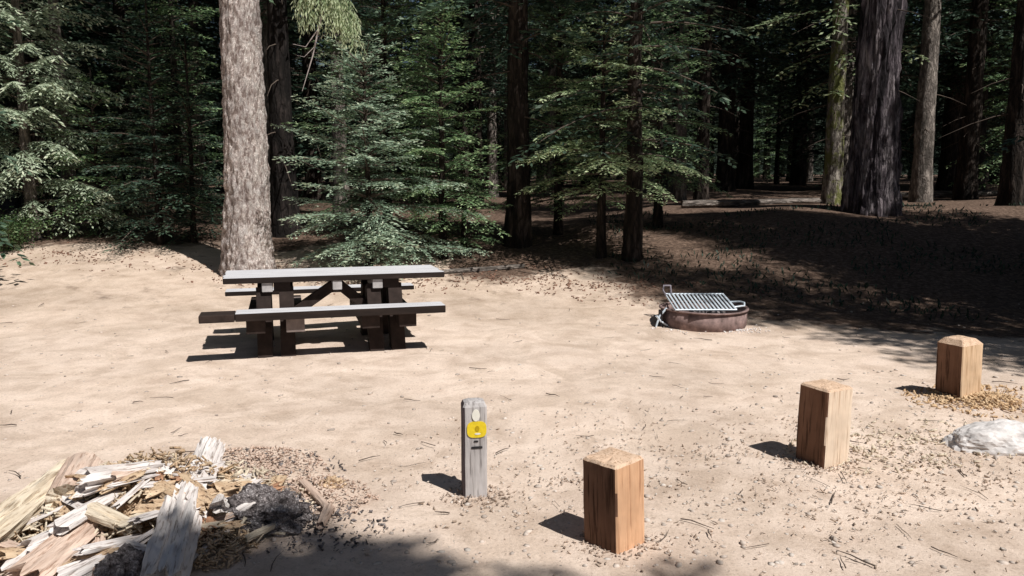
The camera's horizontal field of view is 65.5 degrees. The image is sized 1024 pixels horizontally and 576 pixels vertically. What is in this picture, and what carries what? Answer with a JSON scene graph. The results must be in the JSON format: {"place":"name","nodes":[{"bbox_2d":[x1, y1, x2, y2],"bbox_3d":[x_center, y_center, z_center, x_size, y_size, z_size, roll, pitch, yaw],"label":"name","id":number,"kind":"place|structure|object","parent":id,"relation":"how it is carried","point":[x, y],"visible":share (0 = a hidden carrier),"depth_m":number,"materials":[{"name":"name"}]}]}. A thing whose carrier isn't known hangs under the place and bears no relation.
{"place":"outdoors","nodes":[
{"label":"outdoors","id":0,"kind":"place"},
{"bbox_2d":[0,174,1023,575],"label":"ground","id":1,"kind":"structure","parent":0,"point":[148,298],"depth_m":6.82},
{"bbox_2d":[0,18,35,266],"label":"fir tree","id":2,"kind":"object","parent":1,"relation":"on","point":[3,233],"visible":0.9,"depth_m":11.69,"materials":[{"name":"green plant"}]},
{"bbox_2d":[0,206,57,250],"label":"shrub","id":3,"kind":"object","parent":1,"relation":"on","point":[14,237],"visible":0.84,"depth_m":13.27,"materials":[{"name":"green plant"}]},
{"bbox_2d":[0,459,65,542],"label":"split log","id":4,"kind":"object","parent":1,"relation":"on","point":[19,510],"visible":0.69,"depth_m":3.68,"materials":[{"name":"wood"}]},
{"bbox_2d":[0,0,97,207],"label":"fir tree","id":5,"kind":"object","parent":1,"relation":"on","point":[14,151],"visible":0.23,"depth_m":17.06,"materials":[{"name":"green plant"}]},
{"bbox_2d":[4,520,103,575],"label":"split log","id":6,"kind":"object","parent":1,"relation":"on","point":[49,555],"visible":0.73,"depth_m":3.36,"materials":[{"name":"brown wood"}]},
{"bbox_2d":[0,0,136,211],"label":"fir tree","id":7,"kind":"object","parent":1,"relation":"on","point":[29,58],"visible":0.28,"depth_m":19.87,"materials":[{"name":"green plant"}]},
{"bbox_2d":[11,0,128,230],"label":"conifer tree","id":8,"kind":"object","parent":1,"relation":"on","point":[67,175],"visible":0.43,"depth_m":15.19,"materials":[{"name":"green plant"}]},
{"bbox_2d":[0,0,145,240],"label":"young fir","id":9,"kind":"object","parent":1,"relation":"on","point":[22,112],"visible":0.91,"depth_m":13.89,"materials":[{"name":"green plant"}]},
{"bbox_2d":[0,0,150,208],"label":"fir tree","id":10,"kind":"object","parent":1,"relation":"on","point":[17,202],"visible":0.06,"depth_m":22.22,"materials":[{"name":"green plant"}]},
{"bbox_2d":[0,0,169,205],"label":"fir tree","id":11,"kind":"object","parent":1,"relation":"on","point":[102,85],"visible":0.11,"depth_m":24.18,"materials":[{"name":"green plant"}]},
{"bbox_2d":[32,67,153,239],"bbox_3d":[-7.571,-2.284,14.425,1.997,3.350,2.052,-5,9,-36],"label":"young fir","id":12,"kind":"object","parent":1,"relation":"on","point":[96,179],"visible":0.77,"depth_m":14.29,"materials":[{"name":"green plant"}]},
{"bbox_2d":[0,0,223,210],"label":"fir tree","id":13,"kind":"object","parent":1,"relation":"on","point":[119,10],"visible":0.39,"depth_m":21.24,"materials":[{"name":"green plant"}]},
{"bbox_2d":[83,112,153,237],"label":"young fir","id":14,"kind":"object","parent":1,"relation":"on","point":[123,173],"visible":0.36,"depth_m":14.97,"materials":[{"name":"green plant"}]},
{"bbox_2d":[93,543,144,575],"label":"bark lump","id":15,"kind":"object","parent":1,"relation":"on","point":[125,559],"visible":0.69,"depth_m":3.29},
{"bbox_2d":[17,446,259,570],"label":"wood splinters","id":16,"kind":"object","parent":1,"relation":"on","point":[209,541],"visible":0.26,"depth_m":3.63,"materials":[{"name":"beige wood"}]},
{"bbox_2d":[0,456,286,575],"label":"pile","id":17,"kind":"object","parent":1,"relation":"on","point":[106,512],"visible":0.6,"depth_m":3.67,"materials":[{"name":"beige wood"}]},
{"bbox_2d":[45,452,103,507],"bbox_3d":[-2.167,0.973,3.954,0.184,0.184,0.399,-2,12,-15],"label":"log stub","id":18,"kind":"object","parent":17,"relation":"on","point":[61,485],"visible":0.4,"depth_m":3.89,"materials":[{"name":"brown wood"}]},
{"bbox_2d":[140,481,201,575],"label":"bleached slab","id":19,"kind":"object","parent":17,"relation":"on","point":[171,546],"depth_m":3.37,"materials":[{"name":"white wood"}]},
{"bbox_2d":[153,436,225,520],"bbox_3d":[-1.592,0.952,4.027,0.231,0.144,0.923,-2,13,-11],"label":"bleached slab","id":20,"kind":"object","parent":17,"relation":"on","point":[212,450],"depth_m":4.19,"materials":[{"name":"white wood"}]},
{"bbox_2d":[81,0,224,254],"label":"young fir","id":21,"kind":"object","parent":1,"relation":"on","point":[155,154],"visible":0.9,"depth_m":13.33,"materials":[{"name":"green plant"}]},
{"bbox_2d":[88,0,221,197],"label":"fir tree","id":22,"kind":"object","parent":1,"relation":"on","point":[168,60],"visible":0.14,"depth_m":29.15,"materials":[{"name":"green plant"}]},
{"bbox_2d":[105,0,220,205],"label":"fir tree","id":23,"kind":"object","parent":1,"relation":"on","point":[194,3],"visible":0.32,"depth_m":24.04,"materials":[{"name":"green plant"}]},
{"bbox_2d":[12,453,315,555],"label":"wood splinters","id":24,"kind":"object","parent":1,"relation":"on","point":[261,471],"visible":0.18,"depth_m":3.72,"materials":[{"name":"wood"}]},
{"bbox_2d":[109,0,223,214],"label":"fir tree","id":25,"kind":"object","parent":1,"relation":"on","point":[170,10],"visible":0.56,"depth_m":18.93,"materials":[{"name":"green plant"}]},
{"bbox_2d":[118,25,224,249],"bbox_3d":[-5.497,-2.443,13.625,1.944,4.031,2.189,5,9,32],"label":"young fir","id":26,"kind":"object","parent":1,"relation":"on","point":[192,232],"visible":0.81,"depth_m":13.55,"materials":[{"name":"green plant"}]},
{"bbox_2d":[135,0,223,189],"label":"fir tree","id":27,"kind":"object","parent":1,"relation":"on","point":[205,112],"visible":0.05,"depth_m":38.46,"materials":[{"name":"green plant"}]},
{"bbox_2d":[178,1,320,177],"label":"fir tree","id":28,"kind":"object","parent":1,"relation":"on","point":[218,115],"visible":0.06,"depth_m":36.54,"materials":[{"name":"green plant"}]},
{"bbox_2d":[180,0,349,198],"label":"fir tree","id":29,"kind":"object","parent":1,"relation":"on","point":[219,126],"visible":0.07,"depth_m":27.76,"materials":[{"name":"green plant"}]},
{"bbox_2d":[226,483,313,537],"bbox_3d":[-1.226,1.066,3.873,0.517,0.222,0.364,0,8,0],"label":"pile","id":30,"kind":"object","parent":1,"relation":"on","point":[282,511],"visible":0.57,"depth_m":3.79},
{"bbox_2d":[167,448,387,552],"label":"bark crumbs","id":31,"kind":"object","parent":1,"relation":"on","point":[299,496],"visible":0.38,"depth_m":3.91,"materials":[{"name":"brown wood"}]},
{"bbox_2d":[188,445,378,517],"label":"bark crumbs","id":32,"kind":"object","parent":1,"relation":"on","point":[297,466],"visible":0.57,"depth_m":4.52,"materials":[{"name":"brown wood"}]},
{"bbox_2d":[199,0,373,201],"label":"fir tree","id":33,"kind":"object","parent":1,"relation":"on","point":[264,44],"visible":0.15,"depth_m":21.94,"materials":[{"name":"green plant"}]},
{"bbox_2d":[219,0,367,276],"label":"conifer tree","id":34,"kind":"object","parent":1,"relation":"on","point":[246,240],"visible":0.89,"depth_m":11.57,"materials":[{"name":"brown plant"}]},
{"bbox_2d":[182,0,421,203],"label":"fir tree","id":35,"kind":"object","parent":1,"relation":"on","point":[312,150],"visible":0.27,"depth_m":24.75,"materials":[{"name":"green plant"}]},
{"bbox_2d":[259,0,359,237],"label":"conifer tree","id":36,"kind":"object","parent":1,"relation":"on","point":[282,181],"visible":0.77,"depth_m":14.20,"materials":[{"name":"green plant"}]},
{"bbox_2d":[198,265,445,357],"bbox_3d":[-1.949,0.239,8.373,2.357,0.850,1.682,-2,8,-16],"label":"picnic table","id":37,"kind":"object","parent":1,"relation":"on","point":[379,306],"visible":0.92,"depth_m":7.87,"materials":[{"name":"brown wood"}]},
{"bbox_2d":[287,5,376,198],"bbox_3d":[-8.138,-13.472,31.705,6.694,20.398,5.472,7,10,43],"label":"fir tree","id":38,"kind":"object","parent":1,"relation":"on","point":[319,81],"visible":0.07,"depth_m":32.58,"materials":[{"name":"green plant"}]},
{"bbox_2d":[260,0,405,213],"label":"fir tree","id":39,"kind":"object","parent":1,"relation":"on","point":[335,133],"visible":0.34,"depth_m":19.54,"materials":[{"name":"green plant"}]},
{"bbox_2d":[0,242,724,305],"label":"bark crumbs","id":40,"kind":"object","parent":1,"relation":"on","point":[528,278],"visible":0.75,"depth_m":11.67,"materials":[{"name":"brown wood"}]},
{"bbox_2d":[321,0,406,188],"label":"fir tree","id":41,"kind":"object","parent":1,"relation":"on","point":[373,67],"visible":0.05,"depth_m":40.66,"materials":[{"name":"green plant"}]},
{"bbox_2d":[270,33,492,279],"bbox_3d":[-1.941,-1.879,12.184,3.349,3.869,2.786,-2,8,-16],"label":"young fir","id":42,"kind":"object","parent":1,"relation":"on","point":[369,232],"visible":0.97,"depth_m":11.97,"materials":[{"name":"green plant"}]},
{"bbox_2d":[281,0,492,231],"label":"young fir","id":43,"kind":"object","parent":1,"relation":"on","point":[384,37],"visible":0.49,"depth_m":14.53,"materials":[{"name":"green plant"}]},
{"bbox_2d":[349,0,453,193],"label":"fir tree","id":44,"kind":"object","parent":1,"relation":"on","point":[390,69],"visible":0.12,"depth_m":34.86,"materials":[{"name":"green plant"}]},
{"bbox_2d":[373,0,474,203],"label":"fir tree","id":45,"kind":"object","parent":1,"relation":"on","point":[424,198],"visible":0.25,"depth_m":23.21,"materials":[{"name":"green plant"}]},
{"bbox_2d":[360,0,509,259],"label":"young fir","id":46,"kind":"object","parent":1,"relation":"on","point":[441,98],"visible":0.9,"depth_m":12.50,"materials":[{"name":"green plant"}]},
{"bbox_2d":[367,0,540,197],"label":"fir tree","id":47,"kind":"object","parent":1,"relation":"on","point":[458,128],"visible":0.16,"depth_m":28.79,"materials":[{"name":"green plant"}]},
{"bbox_2d":[411,114,512,254],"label":"young fir","id":48,"kind":"object","parent":1,"relation":"on","point":[463,238],"visible":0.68,"depth_m":13.04,"materials":[{"name":"green plant"}]},
{"bbox_2d":[394,0,543,203],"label":"fir tree","id":49,"kind":"object","parent":1,"relation":"on","point":[476,71],"visible":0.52,"depth_m":25.07,"materials":[{"name":"green plant"}]},
{"bbox_2d":[461,398,486,497],"bbox_3d":[-0.203,0.912,4.282,0.129,0.645,0.116,-1,8,-10],"label":"marker post","id":50,"kind":"object","parent":1,"relation":"on","point":[474,446],"visible":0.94,"depth_m":4.23,"materials":[{"name":"grey wood"}]},
{"bbox_2d":[414,0,545,196],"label":"fir tree","id":51,"kind":"object","parent":1,"relation":"on","point":[491,134],"visible":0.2,"depth_m":30.94,"materials":[{"name":"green plant"}]},
{"bbox_2d":[441,264,524,273],"bbox_3d":[-0.628,-0.272,12.173,1.743,0.101,0.106,-5,8,-14],"label":"fallen log","id":52,"kind":"object","parent":1,"relation":"on","point":[480,269],"visible":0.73,"depth_m":12.18,"materials":[{"name":"wood"}]},
{"bbox_2d":[432,5,547,188],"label":"fir tree","id":53,"kind":"object","parent":1,"relation":"on","point":[498,140],"visible":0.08,"depth_m":42.98,"materials":[{"name":"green plant"}]},
{"bbox_2d":[453,2,542,190],"bbox_3d":[-0.463,-14.609,37.403,5.431,20.725,4.684,2,8,17],"label":"fir tree","id":54,"kind":"object","parent":1,"relation":"on","point":[505,148],"visible":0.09,"depth_m":38.08,"materials":[{"name":"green plant"}]},
{"bbox_2d":[0,302,1022,568],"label":"pebbles","id":55,"kind":"object","parent":1,"relation":"on","point":[678,564],"visible":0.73,"depth_m":4.58,"materials":[{"name":"stone"}]},
{"bbox_2d":[4,226,1021,571],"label":"fallen twigs","id":56,"kind":"object","parent":1,"relation":"on","point":[554,394],"visible":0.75,"depth_m":6.74,"materials":[{"name":"brown wood"}]},
{"bbox_2d":[378,0,674,248],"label":"conifer tree","id":57,"kind":"object","parent":1,"relation":"on","point":[518,223],"visible":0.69,"depth_m":13.42,"materials":[{"name":"green plant"}]},
{"bbox_2d":[499,1,589,191],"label":"fir tree","id":58,"kind":"object","parent":1,"relation":"on","point":[552,72],"visible":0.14,"depth_m":36.16,"materials":[{"name":"green plant"}]},
{"bbox_2d":[528,14,581,186],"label":"fir tree","id":59,"kind":"object","parent":1,"relation":"on","point":[530,114],"visible":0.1,"depth_m":43.66,"materials":[{"name":"green plant"}]},
{"bbox_2d":[481,0,648,234],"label":"young fir","id":60,"kind":"object","parent":1,"relation":"on","point":[558,203],"visible":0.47,"depth_m":14.19,"materials":[{"name":"green plant"}]},
{"bbox_2d":[530,0,647,192],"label":"fir tree","id":61,"kind":"object","parent":1,"relation":"on","point":[593,69],"visible":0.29,"depth_m":29.32,"materials":[{"name":"green plant"}]},
{"bbox_2d":[533,0,647,187],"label":"fir tree","id":62,"kind":"object","parent":1,"relation":"on","point":[577,155],"visible":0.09,"depth_m":40.68,"materials":[{"name":"green plant"}]},
{"bbox_2d":[514,0,711,258],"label":"young fir","id":63,"kind":"object","parent":1,"relation":"on","point":[601,245],"visible":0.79,"depth_m":12.49,"materials":[{"name":"green plant"}]},
{"bbox_2d":[583,447,643,553],"bbox_3d":[0.476,1.054,3.717,0.212,0.571,0.211,-9,11,-42],"label":"wooden bollard","id":64,"kind":"object","parent":1,"relation":"on","point":[613,491],"visible":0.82,"depth_m":3.63,"materials":[{"name":"brown wood"}]},
{"bbox_2d":[500,0,757,261],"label":"conifer tree","id":65,"kind":"object","parent":1,"relation":"on","point":[632,246],"visible":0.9,"depth_m":12.19,"materials":[{"name":"green plant"}]},
{"bbox_2d":[272,395,1023,575],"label":"bark crumbs","id":66,"kind":"object","parent":1,"relation":"on","point":[814,516],"visible":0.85,"depth_m":4.44,"materials":[{"name":"brown wood"}]},
{"bbox_2d":[586,0,721,189],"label":"fir tree","id":67,"kind":"object","parent":1,"relation":"on","point":[650,119],"visible":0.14,"depth_m":28.73,"materials":[{"name":"green plant"}]},
{"bbox_2d":[584,0,732,227],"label":"young fir","id":68,"kind":"object","parent":1,"relation":"on","point":[658,208],"visible":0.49,"depth_m":14.40,"materials":[{"name":"green plant"}]},
{"bbox_2d":[614,0,719,182],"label":"fir tree","id":69,"kind":"object","parent":1,"relation":"on","point":[690,133],"visible":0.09,"depth_m":37.93,"materials":[{"name":"green plant"}]},
{"bbox_2d":[623,5,722,185],"bbox_3d":[7.052,-13.904,33.232,5.196,19.830,4.482,2,8,12],"label":"fir tree","id":70,"kind":"object","parent":1,"relation":"on","point":[669,124],"visible":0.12,"depth_m":34.11,"materials":[{"name":"green plant"}]},
{"bbox_2d":[643,1,739,201],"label":"conifer tree","id":71,"kind":"object","parent":1,"relation":"on","point":[679,194],"visible":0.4,"depth_m":19.49,"materials":[{"name":"green plant"}]},
{"bbox_2d":[655,285,748,331],"bbox_3d":[2.266,0.235,9.433,1.039,0.485,1.040,3,8,25],"label":"fire ring","id":72,"kind":"object","parent":1,"relation":"on","point":[676,314],"visible":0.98,"depth_m":9.12,"materials":[{"name":"brown metal"}]},
{"bbox_2d":[427,396,992,563],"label":"soil crumbs","id":73,"kind":"object","parent":1,"relation":"on","point":[580,535],"visible":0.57,"depth_m":4.17,"materials":[{"name":"brown soil"}]},
{"bbox_2d":[664,0,783,199],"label":"conifer tree","id":74,"kind":"object","parent":1,"relation":"on","point":[703,136],"visible":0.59,"depth_m":18.98,"materials":[{"name":"green plant"}]},
{"bbox_2d":[643,0,806,191],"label":"fir tree","id":75,"kind":"object","parent":1,"relation":"on","point":[729,88],"visible":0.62,"depth_m":26.24,"materials":[{"name":"green plant"}]},
{"bbox_2d":[436,363,1023,566],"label":"pebbles","id":76,"kind":"object","parent":1,"relation":"on","point":[467,549],"visible":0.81,"depth_m":4.38,"materials":[{"name":"stone"}]},
{"bbox_2d":[690,0,790,179],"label":"fir tree","id":77,"kind":"object","parent":1,"relation":"on","point":[737,123],"visible":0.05,"depth_m":42.60,"materials":[{"name":"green plant"}]},
{"bbox_2d":[680,198,820,207],"bbox_3d":[5.289,-1.893,17.606,3.240,0.168,0.193,-2,8,-7],"label":"fallen log","id":78,"kind":"object","parent":1,"relation":"on","point":[714,203],"visible":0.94,"depth_m":17.51,"materials":[{"name":"wood"}]},
{"bbox_2d":[689,0,832,188],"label":"fir tree","id":79,"kind":"object","parent":1,"relation":"on","point":[744,177],"visible":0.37,"depth_m":29.94,"materials":[{"name":"green plant"}]},
{"bbox_2d":[753,50,786,178],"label":"fir tree","id":80,"kind":"object","parent":1,"relation":"on","point":[764,165],"visible":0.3,"depth_m":57.56,"materials":[{"name":"green plant"}]},
{"bbox_2d":[753,7,814,183],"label":"fir tree","id":81,"kind":"object","parent":1,"relation":"on","point":[776,162],"visible":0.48,"depth_m":39.04,"materials":[{"name":"green plant"}]},
{"bbox_2d":[738,0,832,185],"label":"fir tree","id":82,"kind":"object","parent":1,"relation":"on","point":[798,174],"visible":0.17,"depth_m":34.94,"materials":[{"name":"green plant"}]},
{"bbox_2d":[754,0,827,181],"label":"fir tree","id":83,"kind":"object","parent":1,"relation":"on","point":[789,149],"visible":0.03,"depth_m":47.87,"materials":[{"name":"green plant"}]},
{"bbox_2d":[586,201,1023,320],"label":"ground cover","id":84,"kind":"object","parent":1,"relation":"on","point":[922,312],"visible":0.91,"depth_m":12.41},
{"bbox_2d":[786,2,830,181],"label":"fir tree","id":85,"kind":"object","parent":1,"relation":"on","point":[809,169],"visible":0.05,"depth_m":50.56,"materials":[{"name":"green plant"}]},
{"bbox_2d":[796,379,852,468],"bbox_3d":[1.877,0.882,4.803,0.221,0.632,0.220,-4,10,-28],"label":"wooden bollard","id":86,"kind":"object","parent":1,"relation":"on","point":[824,425],"visible":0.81,"depth_m":4.71,"materials":[{"name":"brown wood"}]},
{"bbox_2d":[743,0,929,204],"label":"conifer tree","id":87,"kind":"object","parent":1,"relation":"on","point":[832,183],"visible":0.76,"depth_m":18.02,"materials":[{"name":"green plant"}]},
{"bbox_2d":[742,0,952,188],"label":"fir tree","id":88,"kind":"object","parent":1,"relation":"on","point":[800,120],"visible":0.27,"depth_m":29.90,"materials":[{"name":"green plant"}]},
{"bbox_2d":[778,0,917,182],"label":"fir tree","id":89,"kind":"object","parent":1,"relation":"on","point":[849,90],"visible":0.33,"depth_m":25.27,"materials":[{"name":"green plant"}]},
{"bbox_2d":[840,0,936,216],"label":"conifer tree","id":90,"kind":"object","parent":1,"relation":"on","point":[871,186],"visible":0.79,"depth_m":14.99,"materials":[{"name":"grey plant"}]},
{"bbox_2d":[782,418,1016,476],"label":"wood chips","id":91,"kind":"object","parent":1,"relation":"on","point":[874,449],"visible":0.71,"depth_m":4.94,"materials":[{"name":"wood"}]},
{"bbox_2d":[801,0,998,152],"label":"fir tree","id":92,"kind":"object","parent":1,"relation":"on","point":[906,40],"visible":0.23,"depth_m":22.24,"materials":[{"name":"green plant"}]},
{"bbox_2d":[901,5,942,178],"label":"fir tree","id":93,"kind":"object","parent":1,"relation":"on","point":[907,115],"visible":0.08,"depth_m":55.09,"materials":[{"name":"green plant"}]},
{"bbox_2d":[901,0,964,201],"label":"conifer tree","id":94,"kind":"object","parent":1,"relation":"on","point":[921,186],"visible":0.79,"depth_m":18.96,"materials":[{"name":"brown plant"}]},
{"bbox_2d":[900,1,1015,181],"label":"fir tree","id":95,"kind":"object","parent":1,"relation":"on","point":[937,141],"visible":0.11,"depth_m":32.26,"materials":[{"name":"green plant"}]},
{"bbox_2d":[900,3,1015,177],"bbox_3d":[20.839,-13.994,35.343,6.377,19.430,5.213,1,8,9],"label":"fir tree","id":96,"kind":"object","parent":1,"relation":"on","point":[939,114],"visible":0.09,"depth_m":36.06,"materials":[{"name":"green plant"}]},
{"bbox_2d":[901,0,1015,190],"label":"fir tree","id":97,"kind":"object","parent":1,"relation":"on","point":[948,156],"visible":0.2,"depth_m":27.39,"materials":[{"name":"green plant"}]},
{"bbox_2d":[935,335,982,398],"bbox_3d":[3.512,0.693,6.267,0.236,0.634,0.238,-5,9,-23],"label":"wooden bollard","id":98,"kind":"object","parent":1,"relation":"on","point":[959,366],"visible":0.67,"depth_m":6.17,"materials":[{"name":"brown wood"}]},
{"bbox_2d":[905,0,1014,199],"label":"conifer tree","id":99,"kind":"object","parent":1,"relation":"on","point":[965,185],"visible":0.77,"depth_m":20.43,"materials":[{"name":"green plant"}]},
{"bbox_2d":[903,0,1016,190],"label":"fir tree","id":100,"kind":"object","parent":1,"relation":"on","point":[984,129],"visible":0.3,"depth_m":24.90,"materials":[{"name":"green plant"}]},
{"bbox_2d":[901,384,1023,419],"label":"wood chips","id":101,"kind":"object","parent":1,"relation":"on","point":[986,396],"visible":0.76,"depth_m":6.11,"materials":[{"name":"beige wood"}]},
{"bbox_2d":[935,2,1016,183],"bbox_3d":[24.541,-16.054,38.671,7.475,22.777,6.111,6,9,37],"label":"fir tree","id":102,"kind":"object","parent":1,"relation":"on","point":[998,147],"visible":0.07,"depth_m":39.62,"materials":[{"name":"green plant"}]},
{"bbox_2d":[945,0,1016,189],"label":"fir tree","id":103,"kind":"object","parent":1,"relation":"on","point":[1002,127],"visible":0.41,"depth_m":22.76,"materials":[{"name":"green plant"}]},
{"bbox_2d":[940,1,1023,205],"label":"conifer tree","id":104,"kind":"object","parent":1,"relation":"on","point":[1011,184],"visible":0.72,"depth_m":16.09,"materials":[{"name":"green plant"}]},
{"bbox_2d":[942,419,1023,455],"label":"pale rock","id":105,"kind":"object","parent":1,"relation":"on","point":[1003,437],"visible":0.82,"depth_m":4.97,"materials":[{"name":"stone"}]},
{"bbox_2d":[111,67,943,176],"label":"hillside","id":106,"kind":"structure","parent":0,"point":[819,173],"depth_m":130.40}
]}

